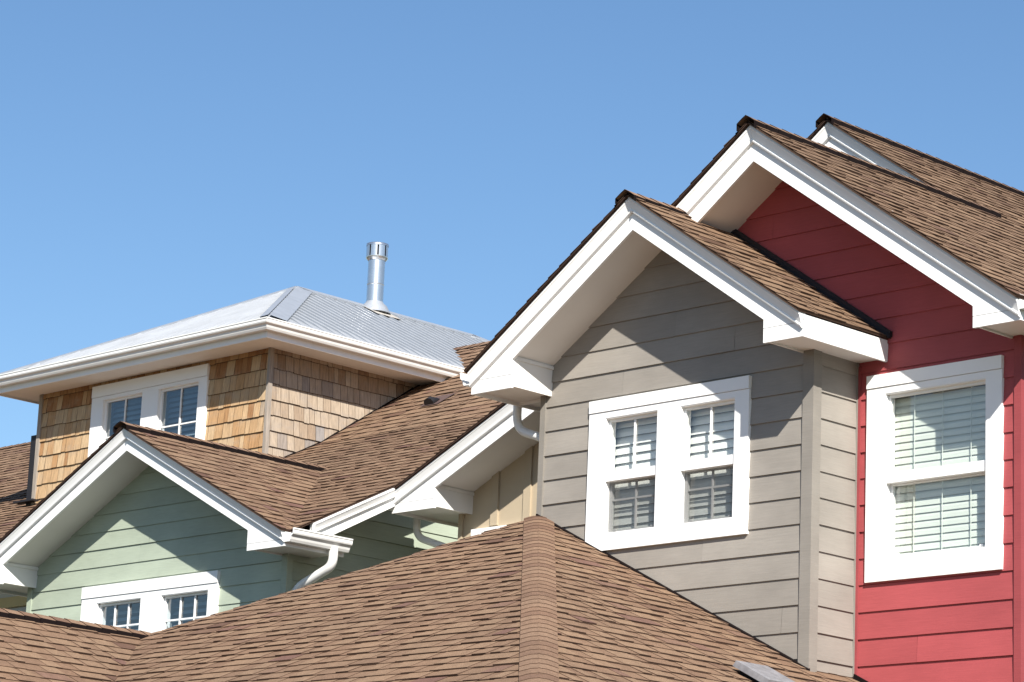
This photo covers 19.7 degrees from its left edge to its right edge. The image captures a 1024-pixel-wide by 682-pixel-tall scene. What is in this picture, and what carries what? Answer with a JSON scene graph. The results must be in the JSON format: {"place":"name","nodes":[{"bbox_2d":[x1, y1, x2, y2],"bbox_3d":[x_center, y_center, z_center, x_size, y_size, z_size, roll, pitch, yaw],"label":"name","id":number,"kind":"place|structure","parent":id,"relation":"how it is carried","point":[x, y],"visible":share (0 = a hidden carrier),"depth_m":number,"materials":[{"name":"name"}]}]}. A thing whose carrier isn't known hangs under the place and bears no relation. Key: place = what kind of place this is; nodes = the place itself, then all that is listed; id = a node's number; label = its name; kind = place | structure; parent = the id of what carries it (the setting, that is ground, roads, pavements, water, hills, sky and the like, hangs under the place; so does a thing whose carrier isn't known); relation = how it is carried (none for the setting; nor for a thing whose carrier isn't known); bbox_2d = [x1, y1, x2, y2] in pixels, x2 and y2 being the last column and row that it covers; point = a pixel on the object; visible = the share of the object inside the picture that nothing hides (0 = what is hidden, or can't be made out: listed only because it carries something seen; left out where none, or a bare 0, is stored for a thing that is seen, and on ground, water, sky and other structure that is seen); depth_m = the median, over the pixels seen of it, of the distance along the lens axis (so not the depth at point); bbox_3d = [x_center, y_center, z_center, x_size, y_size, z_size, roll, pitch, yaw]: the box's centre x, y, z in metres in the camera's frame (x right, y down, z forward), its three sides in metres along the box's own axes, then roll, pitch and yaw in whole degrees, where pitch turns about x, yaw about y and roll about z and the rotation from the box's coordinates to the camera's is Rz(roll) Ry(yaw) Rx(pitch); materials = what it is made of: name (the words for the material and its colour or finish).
{"place":"outdoors","nodes":[
{"label":"outdoors","id":0,"kind":"place"},
{"bbox_2d":[0,514,867,681],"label":"roof","id":1,"kind":"structure","parent":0,"point":[537,598],"depth_m":21.54,"materials":[{"name":"brown"}]},
{"bbox_2d":[0,0,1023,446],"label":"sky","id":2,"kind":"structure","parent":0,"point":[162,162],"materials":[{"name":"blue"}]},
{"label":"ground","id":3,"kind":"structure","parent":0,"visible":0},
{"bbox_2d":[0,442,37,611],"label":"house","id":4,"kind":"structure","parent":3,"relation":"on","point":[14,464],"depth_m":35.49,"materials":[{"name":"brown"}]},
{"bbox_2d":[0,242,488,504],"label":"house","id":5,"kind":"structure","parent":3,"relation":"on","point":[285,373],"depth_m":32.08,"materials":[{"name":"brown wood"}]},
{"bbox_2d":[88,364,209,456],"bbox_3d":[-3.725,1.163,32.557,2.030,1.445,0.840,-11,-19,44],"label":"window","id":6,"kind":"structure","parent":5,"relation":"in","point":[175,401],"depth_m":32.39,"materials":[{"name":"white paint"}]},
{"bbox_2d":[0,341,501,632],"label":"house","id":7,"kind":"structure","parent":3,"relation":"on","point":[135,527],"depth_m":27.59,"materials":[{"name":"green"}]},
{"bbox_2d":[80,570,220,632],"bbox_3d":[-3.110,2.821,27.601,2.018,1.080,0.840,-11,-19,44],"label":"window","id":8,"kind":"structure","parent":7,"relation":"in","point":[156,604],"depth_m":27.39,"materials":[{"name":"white paint"}]},
{"bbox_2d":[388,403,539,546],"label":"house","id":9,"kind":"structure","parent":3,"relation":"on","point":[480,476],"depth_m":26.25,"materials":[{"name":"beige paint"}]},
{"bbox_2d":[471,525,506,535],"bbox_3d":[0.112,2.204,25.847,1.372,1.242,0.052,-11,-19,44],"label":"window","id":10,"kind":"structure","parent":9,"relation":"in","point":[473,531],"depth_m":26.35,"materials":[{"name":"white paint"}]},
{"bbox_2d":[460,189,891,676],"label":"house","id":11,"kind":"structure","parent":3,"relation":"on","point":[629,327],"depth_m":22.95,"materials":[{"name":"beige wood"}]},
{"bbox_2d":[585,375,751,550],"bbox_3d":[1.491,1.056,23.373,1.683,1.230,0.840,-11,-19,44],"label":"window","id":12,"kind":"structure","parent":11,"relation":"in","point":[691,463],"depth_m":23.10,"materials":[{"name":"white paint"}]},
{"bbox_2d":[520,113,1023,681],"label":"house","id":13,"kind":"structure","parent":3,"relation":"on","point":[918,253],"depth_m":22.16,"materials":[{"name":"red wood"}]},
{"bbox_2d":[864,355,1003,582],"bbox_3d":[3.411,1.039,22.198,1.247,1.588,0.840,-11,-19,44],"label":"window","id":14,"kind":"structure","parent":13,"relation":"in","point":[935,435],"depth_m":22.01,"materials":[{"name":"white paint"}]}
]}

